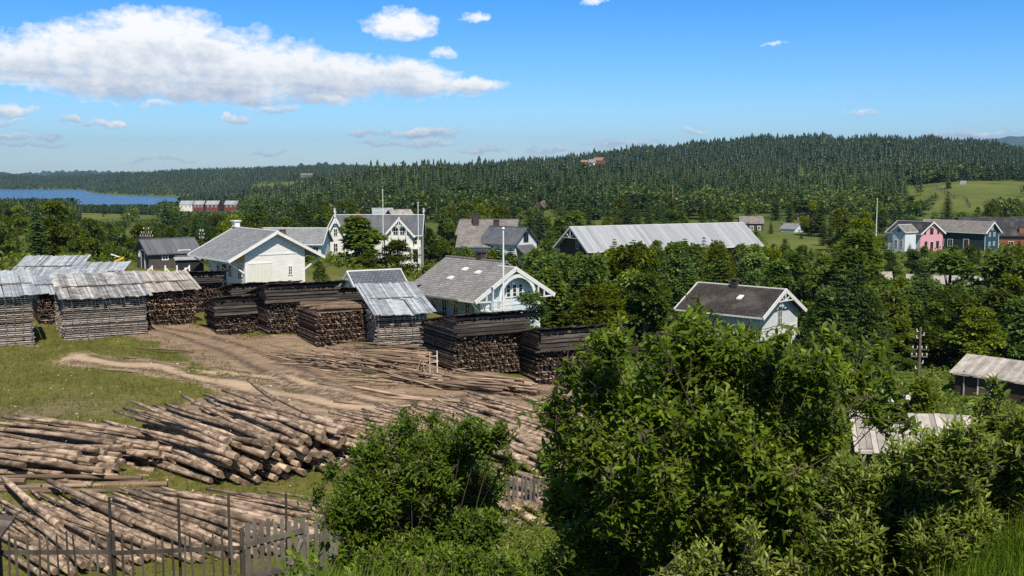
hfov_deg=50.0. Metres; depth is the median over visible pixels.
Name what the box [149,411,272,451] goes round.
log
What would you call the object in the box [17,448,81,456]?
log
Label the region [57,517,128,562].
log
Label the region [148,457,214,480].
log
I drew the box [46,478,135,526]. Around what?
log
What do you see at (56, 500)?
log
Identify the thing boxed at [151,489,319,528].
log
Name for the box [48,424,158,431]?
log
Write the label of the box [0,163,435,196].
lakeside forest
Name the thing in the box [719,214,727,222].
leafy tree
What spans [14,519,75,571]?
log
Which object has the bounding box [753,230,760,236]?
leafy tree
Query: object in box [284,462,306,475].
log
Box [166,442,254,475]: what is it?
log
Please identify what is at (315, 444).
log
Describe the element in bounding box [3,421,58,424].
log
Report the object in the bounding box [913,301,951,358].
leafy tree
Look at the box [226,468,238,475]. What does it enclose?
log
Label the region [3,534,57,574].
log
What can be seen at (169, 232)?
leafy tree
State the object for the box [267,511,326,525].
log
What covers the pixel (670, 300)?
leafy tree
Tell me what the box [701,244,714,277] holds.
leafy tree
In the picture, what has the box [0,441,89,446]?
log
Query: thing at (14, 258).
undergrowth
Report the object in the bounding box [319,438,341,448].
log
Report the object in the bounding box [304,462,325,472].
log
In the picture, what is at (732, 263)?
leafy tree
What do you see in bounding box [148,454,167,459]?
log
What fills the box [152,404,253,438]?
log
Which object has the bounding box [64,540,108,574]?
log
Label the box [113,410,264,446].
log
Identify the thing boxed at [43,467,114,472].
log
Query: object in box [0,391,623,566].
lying logs
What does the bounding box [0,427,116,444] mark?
log
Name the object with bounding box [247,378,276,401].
log
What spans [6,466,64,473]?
log
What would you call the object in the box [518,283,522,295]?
window
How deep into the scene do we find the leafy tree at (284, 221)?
209.43 m
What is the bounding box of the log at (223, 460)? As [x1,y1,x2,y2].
[168,442,232,465]
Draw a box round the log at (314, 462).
[308,459,325,470]
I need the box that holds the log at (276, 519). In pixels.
[162,495,319,531]
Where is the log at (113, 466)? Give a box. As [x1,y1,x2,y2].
[92,462,118,469]
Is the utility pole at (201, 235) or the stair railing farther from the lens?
the utility pole at (201, 235)
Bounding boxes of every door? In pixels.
[141,249,144,268]
[221,262,227,284]
[247,262,273,281]
[929,241,933,250]
[963,239,968,249]
[977,374,991,396]
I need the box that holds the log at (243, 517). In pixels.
[128,490,273,527]
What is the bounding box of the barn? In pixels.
[132,237,199,268]
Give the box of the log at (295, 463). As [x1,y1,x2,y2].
[284,459,301,467]
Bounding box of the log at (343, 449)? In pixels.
[338,446,347,452]
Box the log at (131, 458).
[121,455,148,462]
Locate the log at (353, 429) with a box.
[271,394,358,432]
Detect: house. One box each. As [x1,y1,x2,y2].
[179,201,193,211]
[193,201,205,210]
[205,201,220,211]
[224,201,239,210]
[300,173,313,177]
[371,208,392,213]
[385,209,413,213]
[414,251,555,327]
[455,213,539,263]
[588,159,595,165]
[594,157,605,164]
[674,278,807,355]
[738,216,763,230]
[779,223,802,231]
[793,214,809,219]
[885,220,945,252]
[924,219,1001,250]
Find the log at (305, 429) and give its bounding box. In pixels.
[230,401,315,434]
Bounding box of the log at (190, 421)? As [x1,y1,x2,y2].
[148,405,248,453]
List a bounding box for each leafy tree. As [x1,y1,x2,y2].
[0,201,14,230]
[0,214,17,254]
[0,221,7,248]
[0,223,3,253]
[10,205,31,234]
[23,220,51,252]
[39,199,79,255]
[52,206,77,226]
[59,228,77,255]
[73,217,103,256]
[78,229,94,257]
[92,228,106,259]
[101,225,130,260]
[105,223,116,241]
[124,223,150,259]
[147,226,159,237]
[156,222,166,237]
[163,225,176,237]
[176,216,190,234]
[180,218,190,236]
[190,213,200,230]
[206,215,214,224]
[208,213,223,237]
[211,220,231,239]
[215,220,224,235]
[222,214,243,232]
[240,212,263,228]
[277,216,294,226]
[290,203,314,227]
[312,260,329,280]
[313,212,329,227]
[316,205,331,219]
[321,200,330,212]
[323,215,388,264]
[332,201,345,213]
[345,198,360,213]
[358,249,377,267]
[375,239,423,272]
[424,226,441,265]
[435,207,454,243]
[437,221,457,257]
[439,205,455,237]
[449,231,456,254]
[450,251,461,255]
[456,210,470,223]
[457,201,472,218]
[459,198,470,218]
[460,245,473,256]
[466,196,492,218]
[475,203,485,218]
[486,248,500,258]
[489,205,512,218]
[500,255,512,264]
[510,256,526,272]
[514,290,550,328]
[516,214,525,226]
[517,287,927,575]
[521,248,545,275]
[525,209,543,233]
[528,255,542,278]
[532,254,570,315]
[539,231,559,251]
[540,265,568,325]
[541,216,551,236]
[541,251,576,310]
[546,250,558,254]
[546,254,574,323]
[549,216,567,252]
[559,251,612,327]
[562,284,616,331]
[564,210,585,228]
[564,268,579,323]
[566,260,579,283]
[574,251,583,258]
[582,283,628,334]
[595,273,612,284]
[601,220,610,225]
[602,246,619,258]
[603,280,626,304]
[604,217,612,222]
[604,244,646,299]
[611,198,625,224]
[613,269,655,356]
[622,272,673,360]
[627,250,672,296]
[635,241,647,250]
[645,245,675,285]
[650,240,662,259]
[652,293,680,330]
[656,241,698,307]
[660,209,680,223]
[676,210,689,223]
[686,243,713,281]
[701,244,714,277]
[702,242,737,281]
[703,240,738,276]
[709,261,734,283]
[711,248,735,276]
[719,202,734,221]
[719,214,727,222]
[730,243,747,281]
[734,250,748,280]
[738,251,769,285]
[740,243,769,284]
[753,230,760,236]
[756,246,783,277]
[757,258,801,327]
[778,245,791,287]
[782,250,814,316]
[782,252,795,289]
[793,244,812,280]
[795,320,811,359]
[798,202,818,235]
[798,253,842,313]
[798,265,844,334]
[800,284,841,348]
[802,287,840,359]
[825,207,852,249]
[825,244,880,307]
[832,216,883,251]
[834,195,847,216]
[834,228,885,261]
[834,229,888,280]
[834,274,847,293]
[835,224,852,244]
[844,282,889,316]
[847,290,895,376]
[858,211,875,229]
[867,296,895,355]
[870,202,877,220]
[871,201,887,226]
[874,283,897,311]
[875,209,890,232]
[876,277,896,287]
[879,288,916,361]
[882,250,902,278]
[884,253,899,276]
[887,314,918,362]
[890,276,909,314]
[896,293,927,354]
[897,348,921,370]
[900,284,922,317]
[902,202,914,219]
[902,375,942,414]
[903,248,921,273]
[906,196,915,205]
[907,201,923,220]
[908,280,926,304]
[910,257,942,297]
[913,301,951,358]
[914,200,926,216]
[914,291,985,364]
[919,245,930,266]
[923,249,982,312]
[927,287,962,334]
[938,245,960,274]
[942,306,1008,365]
[959,244,979,275]
[959,285,984,329]
[969,251,1020,310]
[972,289,990,342]
[974,207,980,213]
[975,286,1014,349]
[981,273,1023,317]
[982,202,998,216]
[982,245,1023,283]
[992,297,1023,360]
[996,204,1002,216]
[1010,258,1023,300]
[1018,202,1023,216]
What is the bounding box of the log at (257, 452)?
[142,424,269,458]
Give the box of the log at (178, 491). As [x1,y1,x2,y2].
[161,486,293,521]
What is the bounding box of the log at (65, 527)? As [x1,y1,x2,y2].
[36,514,129,563]
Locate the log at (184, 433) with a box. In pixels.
[135,419,239,454]
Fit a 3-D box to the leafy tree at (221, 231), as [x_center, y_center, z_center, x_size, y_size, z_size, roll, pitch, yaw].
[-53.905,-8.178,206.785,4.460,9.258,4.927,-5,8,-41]
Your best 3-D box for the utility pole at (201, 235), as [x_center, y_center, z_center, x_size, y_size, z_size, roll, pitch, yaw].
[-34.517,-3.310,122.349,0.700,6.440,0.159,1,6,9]
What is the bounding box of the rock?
[539,200,546,210]
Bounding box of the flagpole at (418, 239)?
[417,203,418,268]
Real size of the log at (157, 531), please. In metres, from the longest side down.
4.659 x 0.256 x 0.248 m
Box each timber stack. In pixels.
[0,268,107,314]
[0,270,37,346]
[12,254,90,272]
[27,273,76,324]
[49,270,152,339]
[70,261,130,272]
[127,270,201,325]
[179,269,230,312]
[197,294,260,334]
[214,280,302,297]
[243,280,347,334]
[296,300,369,346]
[336,285,421,303]
[354,281,436,345]
[410,308,540,373]
[514,324,612,385]
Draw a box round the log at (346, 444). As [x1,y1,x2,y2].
[342,442,355,447]
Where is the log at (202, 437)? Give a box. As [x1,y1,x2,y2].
[132,411,230,450]
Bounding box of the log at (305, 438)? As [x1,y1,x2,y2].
[211,396,310,442]
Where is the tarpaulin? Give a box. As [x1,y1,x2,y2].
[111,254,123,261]
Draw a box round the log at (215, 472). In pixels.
[162,451,222,477]
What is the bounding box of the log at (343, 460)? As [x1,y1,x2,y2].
[333,456,345,463]
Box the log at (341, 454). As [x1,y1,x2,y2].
[332,451,355,461]
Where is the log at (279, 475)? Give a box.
[263,469,280,478]
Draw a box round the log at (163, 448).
[133,444,173,452]
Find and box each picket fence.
[0,527,244,575]
[306,518,353,574]
[460,465,615,514]
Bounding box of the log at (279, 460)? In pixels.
[268,457,283,463]
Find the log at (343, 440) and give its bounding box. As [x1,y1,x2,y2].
[326,434,346,444]
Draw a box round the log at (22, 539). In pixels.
[5,530,93,569]
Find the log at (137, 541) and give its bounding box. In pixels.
[22,503,154,548]
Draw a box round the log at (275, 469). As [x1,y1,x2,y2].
[265,465,281,473]
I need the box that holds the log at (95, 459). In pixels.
[81,455,97,462]
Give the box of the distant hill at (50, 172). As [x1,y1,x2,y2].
[28,170,123,175]
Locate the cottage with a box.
[338,268,406,286]
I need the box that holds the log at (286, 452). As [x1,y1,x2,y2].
[274,442,295,458]
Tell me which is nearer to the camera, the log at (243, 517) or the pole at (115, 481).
the log at (243, 517)
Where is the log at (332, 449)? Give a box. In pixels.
[320,445,337,452]
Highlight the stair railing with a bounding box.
[148,265,189,271]
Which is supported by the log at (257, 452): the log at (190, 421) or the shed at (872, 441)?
the log at (190, 421)
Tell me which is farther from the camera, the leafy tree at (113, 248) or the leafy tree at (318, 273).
the leafy tree at (113, 248)
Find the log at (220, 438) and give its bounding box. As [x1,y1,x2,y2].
[130,400,230,444]
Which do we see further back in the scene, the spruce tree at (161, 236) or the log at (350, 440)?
the spruce tree at (161, 236)
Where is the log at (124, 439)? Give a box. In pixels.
[0,422,160,448]
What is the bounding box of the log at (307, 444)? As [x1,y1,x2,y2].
[268,429,311,445]
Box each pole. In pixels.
[0,470,149,475]
[0,474,142,480]
[0,478,26,482]
[0,481,167,487]
[0,484,41,488]
[0,485,57,488]
[0,487,161,492]
[41,480,149,483]
[102,368,180,374]
[124,356,190,362]
[134,347,193,352]
[140,227,152,237]
[199,229,204,245]
[253,351,290,359]
[268,344,307,352]
[270,352,330,357]
[270,358,337,366]
[273,356,312,358]
[274,363,336,365]
[284,350,368,358]
[286,361,346,364]
[289,353,346,367]
[303,364,359,368]
[313,351,360,360]
[313,357,375,364]
[315,377,392,381]
[317,360,400,362]
[317,383,406,393]
[320,358,374,367]
[321,365,362,370]
[324,346,380,363]
[324,350,360,355]
[325,364,381,379]
[326,348,416,356]
[333,400,448,413]
[338,341,419,346]
[339,383,397,384]
[340,381,410,383]
[341,347,409,349]
[346,361,378,369]
[347,369,399,378]
[348,352,419,360]
[348,364,418,377]
[349,352,399,357]
[349,365,425,376]
[350,355,423,371]
[350,385,416,396]
[352,360,422,367]
[353,376,406,377]
[354,346,430,351]
[358,358,425,364]
[361,375,437,378]
[362,352,432,359]
[363,346,429,348]
[363,349,409,351]
[364,368,423,378]
[367,353,438,361]
[367,360,418,373]
[369,357,419,362]
[369,376,403,383]
[370,350,431,355]
[378,368,428,385]
[380,396,462,403]
[381,354,410,358]
[383,341,421,343]
[383,367,431,375]
[387,363,426,373]
[387,374,442,389]
[388,348,432,353]
[390,376,502,390]
[390,396,506,407]
[394,378,482,384]
[401,384,458,387]
[404,376,504,388]
[417,384,503,394]
[419,374,507,383]
[438,378,507,388]
[442,374,514,381]
[442,376,516,385]
[443,380,512,385]
[445,370,523,382]
[450,376,522,383]
[452,368,523,378]
[460,372,523,380]
[465,374,523,384]
[466,381,522,387]
[467,388,510,394]
[475,403,498,409]
[497,385,538,388]
[519,388,536,392]
[911,327,927,381]
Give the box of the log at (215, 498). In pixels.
[182,490,324,514]
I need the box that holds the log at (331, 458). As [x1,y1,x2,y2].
[322,454,333,460]
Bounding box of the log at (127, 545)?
[105,534,150,560]
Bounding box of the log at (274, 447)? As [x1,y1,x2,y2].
[172,402,276,450]
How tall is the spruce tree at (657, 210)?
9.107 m
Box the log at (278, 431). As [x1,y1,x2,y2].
[201,411,320,447]
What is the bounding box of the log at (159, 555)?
[127,541,160,556]
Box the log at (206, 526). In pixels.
[148,504,265,551]
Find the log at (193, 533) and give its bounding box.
[140,512,235,552]
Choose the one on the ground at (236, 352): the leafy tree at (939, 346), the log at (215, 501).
the leafy tree at (939, 346)
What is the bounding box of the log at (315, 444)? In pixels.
[261,426,318,446]
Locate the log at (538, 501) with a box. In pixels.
[503,487,547,505]
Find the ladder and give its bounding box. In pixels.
[429,351,437,372]
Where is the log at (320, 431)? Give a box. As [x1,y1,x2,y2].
[212,397,325,434]
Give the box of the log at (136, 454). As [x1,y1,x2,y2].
[52,440,147,458]
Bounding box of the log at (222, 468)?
[216,466,227,471]
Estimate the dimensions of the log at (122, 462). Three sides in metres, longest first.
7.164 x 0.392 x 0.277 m
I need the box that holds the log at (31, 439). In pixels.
[0,432,106,450]
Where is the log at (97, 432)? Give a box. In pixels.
[0,421,138,438]
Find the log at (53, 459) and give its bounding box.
[19,455,75,463]
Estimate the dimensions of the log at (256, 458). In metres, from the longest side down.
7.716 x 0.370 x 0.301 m
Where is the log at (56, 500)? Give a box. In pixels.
[37,491,153,543]
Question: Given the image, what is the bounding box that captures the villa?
[327,208,425,271]
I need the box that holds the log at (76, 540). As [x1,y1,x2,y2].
[35,507,107,563]
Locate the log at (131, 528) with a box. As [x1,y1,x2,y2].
[92,510,156,538]
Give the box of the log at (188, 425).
[123,407,234,440]
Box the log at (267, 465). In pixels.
[259,460,273,469]
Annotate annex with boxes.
[260,227,333,260]
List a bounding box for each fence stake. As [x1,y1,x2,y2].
[108,497,111,530]
[177,498,181,575]
[227,494,230,574]
[285,493,287,561]
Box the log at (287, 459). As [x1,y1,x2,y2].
[279,456,292,461]
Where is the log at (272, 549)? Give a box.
[244,536,280,554]
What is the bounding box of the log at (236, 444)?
[124,409,241,448]
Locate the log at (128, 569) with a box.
[70,532,134,574]
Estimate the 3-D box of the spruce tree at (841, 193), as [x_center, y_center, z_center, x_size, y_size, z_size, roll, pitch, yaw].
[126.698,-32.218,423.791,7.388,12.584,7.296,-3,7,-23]
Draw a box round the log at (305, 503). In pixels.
[276,498,329,507]
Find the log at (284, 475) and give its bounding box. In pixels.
[280,472,290,479]
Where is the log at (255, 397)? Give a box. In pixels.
[254,396,342,433]
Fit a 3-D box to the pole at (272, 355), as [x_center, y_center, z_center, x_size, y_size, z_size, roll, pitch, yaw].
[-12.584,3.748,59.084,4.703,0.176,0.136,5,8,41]
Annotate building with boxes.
[956,216,1023,244]
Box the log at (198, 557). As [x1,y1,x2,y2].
[151,537,201,561]
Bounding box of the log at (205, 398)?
[204,397,242,410]
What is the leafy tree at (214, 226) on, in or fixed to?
on the ground at (236, 352)
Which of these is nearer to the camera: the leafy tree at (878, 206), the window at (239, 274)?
the window at (239, 274)
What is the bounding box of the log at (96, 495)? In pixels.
[80,488,201,528]
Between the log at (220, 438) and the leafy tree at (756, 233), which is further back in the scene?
the leafy tree at (756, 233)
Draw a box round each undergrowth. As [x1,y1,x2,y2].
[0,234,1023,361]
[274,497,816,575]
[595,347,1023,480]
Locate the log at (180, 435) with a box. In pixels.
[140,422,239,459]
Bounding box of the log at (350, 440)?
[246,400,363,443]
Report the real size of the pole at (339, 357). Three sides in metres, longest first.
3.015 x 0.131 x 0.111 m
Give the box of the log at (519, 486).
[419,454,543,496]
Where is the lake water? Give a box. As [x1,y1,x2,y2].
[0,190,177,204]
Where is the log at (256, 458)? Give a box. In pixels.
[236,450,260,461]
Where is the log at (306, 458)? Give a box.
[289,448,311,462]
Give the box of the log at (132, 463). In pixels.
[126,461,137,465]
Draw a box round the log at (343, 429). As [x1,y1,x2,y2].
[203,393,347,432]
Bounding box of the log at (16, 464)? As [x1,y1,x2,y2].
[0,459,26,468]
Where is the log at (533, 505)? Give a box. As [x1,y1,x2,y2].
[383,454,541,511]
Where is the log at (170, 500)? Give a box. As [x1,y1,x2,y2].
[142,490,293,542]
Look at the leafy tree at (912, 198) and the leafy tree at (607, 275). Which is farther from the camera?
the leafy tree at (912, 198)
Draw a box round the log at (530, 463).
[498,453,554,471]
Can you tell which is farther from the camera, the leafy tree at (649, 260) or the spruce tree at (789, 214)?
the spruce tree at (789, 214)
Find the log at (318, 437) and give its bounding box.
[206,400,326,442]
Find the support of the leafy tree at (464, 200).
on the ground at (236, 352)
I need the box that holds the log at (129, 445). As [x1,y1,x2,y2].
[2,432,132,448]
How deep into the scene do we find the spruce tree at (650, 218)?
276.21 m
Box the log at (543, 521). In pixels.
[534,515,548,524]
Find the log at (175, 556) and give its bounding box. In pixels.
[157,545,195,563]
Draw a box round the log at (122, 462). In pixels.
[118,458,125,465]
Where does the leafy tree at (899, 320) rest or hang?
on the ground at (236, 352)
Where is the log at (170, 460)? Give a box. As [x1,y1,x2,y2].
[165,459,178,463]
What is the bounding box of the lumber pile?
[125,270,166,273]
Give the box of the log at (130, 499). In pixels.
[112,492,180,520]
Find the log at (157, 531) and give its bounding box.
[131,519,206,552]
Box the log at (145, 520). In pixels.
[115,506,200,542]
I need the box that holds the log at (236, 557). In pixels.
[136,513,239,562]
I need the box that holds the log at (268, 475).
[255,469,277,480]
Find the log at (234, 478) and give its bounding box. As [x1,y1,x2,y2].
[225,471,241,483]
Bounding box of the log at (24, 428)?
[9,426,52,431]
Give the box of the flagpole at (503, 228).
[502,227,504,310]
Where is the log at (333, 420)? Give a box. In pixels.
[209,397,337,423]
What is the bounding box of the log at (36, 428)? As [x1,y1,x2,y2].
[6,421,79,434]
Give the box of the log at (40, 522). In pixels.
[32,516,83,560]
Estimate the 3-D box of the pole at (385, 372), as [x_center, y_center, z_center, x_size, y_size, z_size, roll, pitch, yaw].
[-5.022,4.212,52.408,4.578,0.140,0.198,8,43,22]
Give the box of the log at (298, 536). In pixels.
[188,515,319,545]
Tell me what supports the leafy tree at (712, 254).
on the ground at (236, 352)
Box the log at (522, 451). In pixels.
[508,444,565,472]
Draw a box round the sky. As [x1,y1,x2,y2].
[0,0,1023,173]
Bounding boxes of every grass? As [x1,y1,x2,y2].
[0,317,428,575]
[301,554,833,575]
[908,492,1023,575]
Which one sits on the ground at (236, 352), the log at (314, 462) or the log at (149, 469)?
the log at (149, 469)
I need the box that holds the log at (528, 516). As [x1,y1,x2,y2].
[510,510,539,526]
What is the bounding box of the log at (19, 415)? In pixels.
[16,414,147,439]
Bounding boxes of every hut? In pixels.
[0,514,15,575]
[173,257,205,270]
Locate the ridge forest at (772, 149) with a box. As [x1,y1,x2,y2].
[2,130,1023,204]
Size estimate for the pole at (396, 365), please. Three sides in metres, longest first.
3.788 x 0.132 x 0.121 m
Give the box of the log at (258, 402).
[221,389,333,434]
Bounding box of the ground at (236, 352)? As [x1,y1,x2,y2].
[0,156,1023,575]
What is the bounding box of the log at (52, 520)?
[1,475,63,529]
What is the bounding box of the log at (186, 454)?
[148,439,216,468]
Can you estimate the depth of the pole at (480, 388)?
50.82 m
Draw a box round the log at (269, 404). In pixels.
[243,395,344,436]
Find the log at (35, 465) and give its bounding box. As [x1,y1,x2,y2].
[1,459,79,471]
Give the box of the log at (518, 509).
[384,444,524,515]
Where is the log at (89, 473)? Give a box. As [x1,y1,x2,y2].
[38,467,119,480]
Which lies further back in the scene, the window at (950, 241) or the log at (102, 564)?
the window at (950, 241)
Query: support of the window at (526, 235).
in the house at (475, 233)
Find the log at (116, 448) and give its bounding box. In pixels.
[0,440,125,451]
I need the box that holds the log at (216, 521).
[134,497,258,537]
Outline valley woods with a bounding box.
[0,163,1023,227]
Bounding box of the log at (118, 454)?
[4,441,122,457]
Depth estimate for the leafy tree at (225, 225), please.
137.92 m
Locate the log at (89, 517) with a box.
[63,504,124,533]
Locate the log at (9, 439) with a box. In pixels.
[0,437,35,442]
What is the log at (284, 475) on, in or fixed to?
on the ground at (236, 352)
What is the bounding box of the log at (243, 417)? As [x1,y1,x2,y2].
[216,410,309,437]
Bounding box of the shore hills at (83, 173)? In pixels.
[0,171,114,176]
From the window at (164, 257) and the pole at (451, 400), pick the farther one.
the window at (164, 257)
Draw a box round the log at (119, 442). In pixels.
[5,427,123,444]
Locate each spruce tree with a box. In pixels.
[13,230,23,253]
[16,201,27,222]
[24,197,55,255]
[26,204,38,232]
[49,209,65,254]
[101,223,107,241]
[102,227,114,256]
[148,218,160,234]
[156,199,175,227]
[159,224,164,237]
[167,219,178,237]
[168,212,180,236]
[188,220,198,237]
[196,216,206,245]
[199,219,212,245]
[201,210,207,230]
[202,218,212,242]
[250,196,267,226]
[296,204,307,227]
[304,199,314,227]
[310,199,329,227]
[345,199,355,213]
[366,196,376,213]
[434,201,442,222]
[451,206,457,231]
[492,242,504,259]
[506,248,519,262]
[511,200,517,218]
[523,210,538,246]
[534,208,546,244]
[540,259,570,329]
[555,206,563,217]
[563,252,589,323]
[585,202,592,225]
[612,238,616,250]
[616,195,634,224]
[621,198,635,224]
[632,209,642,224]
[641,198,655,220]
[642,210,652,224]
[647,207,653,223]
[651,267,675,328]
[653,200,661,221]
[655,207,662,223]
[657,251,676,311]
[659,208,665,222]
[664,194,675,211]
[672,247,691,313]
[676,239,695,278]
[677,268,698,314]
[698,203,707,222]
[704,195,709,219]
[707,202,714,222]
[707,242,730,283]
[715,210,722,222]
[737,246,751,284]
[743,193,753,215]
[767,221,773,233]
[769,199,782,220]
[779,238,791,290]
[783,197,795,222]
[785,200,795,220]
[808,198,829,236]
[808,248,815,261]
[818,215,827,245]
[827,210,833,237]
[827,265,842,318]
[828,267,859,374]
[831,264,897,370]
[833,189,846,218]
[837,271,856,318]
[875,210,880,226]
[880,209,897,238]
[893,198,906,221]
[905,243,911,255]
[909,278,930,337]
[917,268,935,304]
[918,256,933,277]
[937,192,954,218]
[947,283,969,340]
[975,247,980,258]
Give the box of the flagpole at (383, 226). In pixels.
[382,189,383,256]
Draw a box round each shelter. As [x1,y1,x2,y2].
[881,271,892,279]
[906,274,983,295]
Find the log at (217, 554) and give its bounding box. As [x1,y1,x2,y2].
[205,545,225,558]
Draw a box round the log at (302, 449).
[222,413,308,453]
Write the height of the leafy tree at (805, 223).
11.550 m
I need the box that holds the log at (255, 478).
[239,472,260,482]
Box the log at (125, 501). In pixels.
[110,495,239,552]
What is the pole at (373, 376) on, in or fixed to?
on the pole
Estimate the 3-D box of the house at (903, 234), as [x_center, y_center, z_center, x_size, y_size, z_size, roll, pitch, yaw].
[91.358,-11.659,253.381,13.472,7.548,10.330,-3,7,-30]
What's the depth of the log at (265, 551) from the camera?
28.73 m
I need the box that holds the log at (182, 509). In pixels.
[162,503,279,532]
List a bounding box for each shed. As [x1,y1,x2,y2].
[552,222,763,264]
[844,410,1010,469]
[949,353,1023,404]
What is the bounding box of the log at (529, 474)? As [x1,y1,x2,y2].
[485,460,547,482]
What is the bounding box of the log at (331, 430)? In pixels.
[190,402,340,435]
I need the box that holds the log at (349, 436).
[343,433,356,439]
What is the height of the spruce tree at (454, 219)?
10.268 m
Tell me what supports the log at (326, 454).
on the log at (331, 458)
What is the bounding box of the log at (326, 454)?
[209,415,332,457]
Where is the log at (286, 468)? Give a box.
[235,450,290,472]
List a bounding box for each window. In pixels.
[162,254,168,259]
[216,262,220,269]
[228,264,232,277]
[237,265,241,279]
[288,265,292,274]
[312,246,318,251]
[333,228,337,235]
[333,243,337,251]
[393,228,397,235]
[400,228,404,234]
[413,237,417,244]
[413,251,417,262]
[430,298,436,310]
[441,299,447,314]
[453,301,458,314]
[464,302,470,313]
[506,284,510,297]
[512,283,516,297]
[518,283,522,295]
[523,232,528,241]
[777,310,782,324]
[947,239,952,246]
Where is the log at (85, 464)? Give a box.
[76,462,93,466]
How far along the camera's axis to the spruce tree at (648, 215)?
306.21 m
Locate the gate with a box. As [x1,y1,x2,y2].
[245,517,305,575]
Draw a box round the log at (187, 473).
[149,458,213,482]
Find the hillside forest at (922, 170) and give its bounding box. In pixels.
[0,152,1023,214]
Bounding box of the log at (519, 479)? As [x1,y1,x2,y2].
[474,464,546,486]
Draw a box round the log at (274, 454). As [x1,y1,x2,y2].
[194,421,279,458]
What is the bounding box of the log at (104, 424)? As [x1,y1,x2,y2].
[68,420,150,429]
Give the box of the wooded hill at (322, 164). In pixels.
[283,162,345,166]
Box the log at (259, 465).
[240,454,262,468]
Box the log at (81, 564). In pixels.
[3,506,86,568]
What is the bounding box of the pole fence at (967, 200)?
[926,185,970,206]
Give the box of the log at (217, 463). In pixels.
[167,452,233,469]
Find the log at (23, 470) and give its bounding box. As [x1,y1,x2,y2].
[0,466,77,479]
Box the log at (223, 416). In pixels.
[180,394,258,431]
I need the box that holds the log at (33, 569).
[2,549,46,575]
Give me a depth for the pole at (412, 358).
56.90 m
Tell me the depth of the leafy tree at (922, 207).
440.91 m
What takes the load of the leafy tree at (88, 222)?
on the ground at (236, 352)
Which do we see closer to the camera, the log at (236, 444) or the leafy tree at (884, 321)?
the log at (236, 444)
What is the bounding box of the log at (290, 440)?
[199,407,303,445]
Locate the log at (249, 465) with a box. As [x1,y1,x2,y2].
[238,458,256,470]
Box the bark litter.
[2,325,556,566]
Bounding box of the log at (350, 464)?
[348,463,510,529]
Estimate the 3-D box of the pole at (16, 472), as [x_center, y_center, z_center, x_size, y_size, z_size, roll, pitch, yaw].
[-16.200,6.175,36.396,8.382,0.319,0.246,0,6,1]
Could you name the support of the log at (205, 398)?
on the log at (278, 431)
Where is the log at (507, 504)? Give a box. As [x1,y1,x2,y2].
[497,500,510,509]
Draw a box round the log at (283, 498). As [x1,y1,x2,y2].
[261,495,318,503]
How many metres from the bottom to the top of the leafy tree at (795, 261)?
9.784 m
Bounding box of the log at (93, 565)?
[35,531,96,570]
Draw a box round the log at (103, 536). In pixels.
[78,526,166,563]
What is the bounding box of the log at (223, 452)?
[126,425,238,460]
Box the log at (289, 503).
[205,487,324,513]
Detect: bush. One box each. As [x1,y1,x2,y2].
[296,400,527,575]
[305,255,311,262]
[350,539,741,575]
[420,264,432,274]
[652,515,819,575]
[809,372,1023,575]
[983,248,992,262]
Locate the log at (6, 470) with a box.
[0,467,11,473]
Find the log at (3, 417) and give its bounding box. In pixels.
[1,415,130,429]
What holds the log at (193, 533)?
on the log at (236, 557)
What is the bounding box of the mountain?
[981,136,1023,147]
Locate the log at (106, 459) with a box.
[82,453,119,462]
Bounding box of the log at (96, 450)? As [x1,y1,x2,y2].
[0,443,99,453]
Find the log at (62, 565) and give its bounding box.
[1,536,75,575]
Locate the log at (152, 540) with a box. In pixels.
[112,524,194,562]
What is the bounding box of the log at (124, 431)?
[6,416,167,442]
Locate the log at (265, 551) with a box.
[203,529,272,554]
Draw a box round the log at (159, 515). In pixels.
[126,502,217,539]
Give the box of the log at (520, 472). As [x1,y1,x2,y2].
[477,460,543,483]
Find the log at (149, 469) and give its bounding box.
[130,466,156,472]
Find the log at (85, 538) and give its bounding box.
[40,504,120,549]
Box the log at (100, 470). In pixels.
[0,454,105,473]
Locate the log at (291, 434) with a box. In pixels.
[208,400,295,437]
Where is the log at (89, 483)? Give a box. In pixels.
[53,479,93,486]
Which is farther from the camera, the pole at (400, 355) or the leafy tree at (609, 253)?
the leafy tree at (609, 253)
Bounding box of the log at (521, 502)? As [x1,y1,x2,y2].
[393,452,523,506]
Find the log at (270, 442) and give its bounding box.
[164,402,274,446]
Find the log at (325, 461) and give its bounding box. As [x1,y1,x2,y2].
[322,459,340,468]
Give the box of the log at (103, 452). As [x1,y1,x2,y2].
[0,448,106,455]
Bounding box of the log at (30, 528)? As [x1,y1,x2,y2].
[23,522,72,561]
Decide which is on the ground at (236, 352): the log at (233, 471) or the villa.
the villa
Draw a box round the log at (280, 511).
[230,501,326,523]
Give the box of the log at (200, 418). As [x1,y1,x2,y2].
[166,407,274,439]
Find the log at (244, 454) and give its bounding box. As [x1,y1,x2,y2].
[237,451,248,457]
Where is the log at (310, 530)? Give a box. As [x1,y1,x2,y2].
[277,525,326,539]
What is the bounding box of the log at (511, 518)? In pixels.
[393,466,525,526]
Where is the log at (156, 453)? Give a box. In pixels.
[123,449,161,456]
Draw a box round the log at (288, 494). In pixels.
[267,491,347,506]
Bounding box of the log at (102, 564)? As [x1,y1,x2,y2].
[19,510,105,567]
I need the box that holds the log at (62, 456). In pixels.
[0,449,92,463]
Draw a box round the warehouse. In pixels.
[187,220,325,284]
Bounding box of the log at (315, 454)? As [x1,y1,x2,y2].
[307,449,321,458]
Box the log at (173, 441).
[101,419,237,463]
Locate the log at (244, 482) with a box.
[239,479,249,486]
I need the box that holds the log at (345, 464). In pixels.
[340,463,349,469]

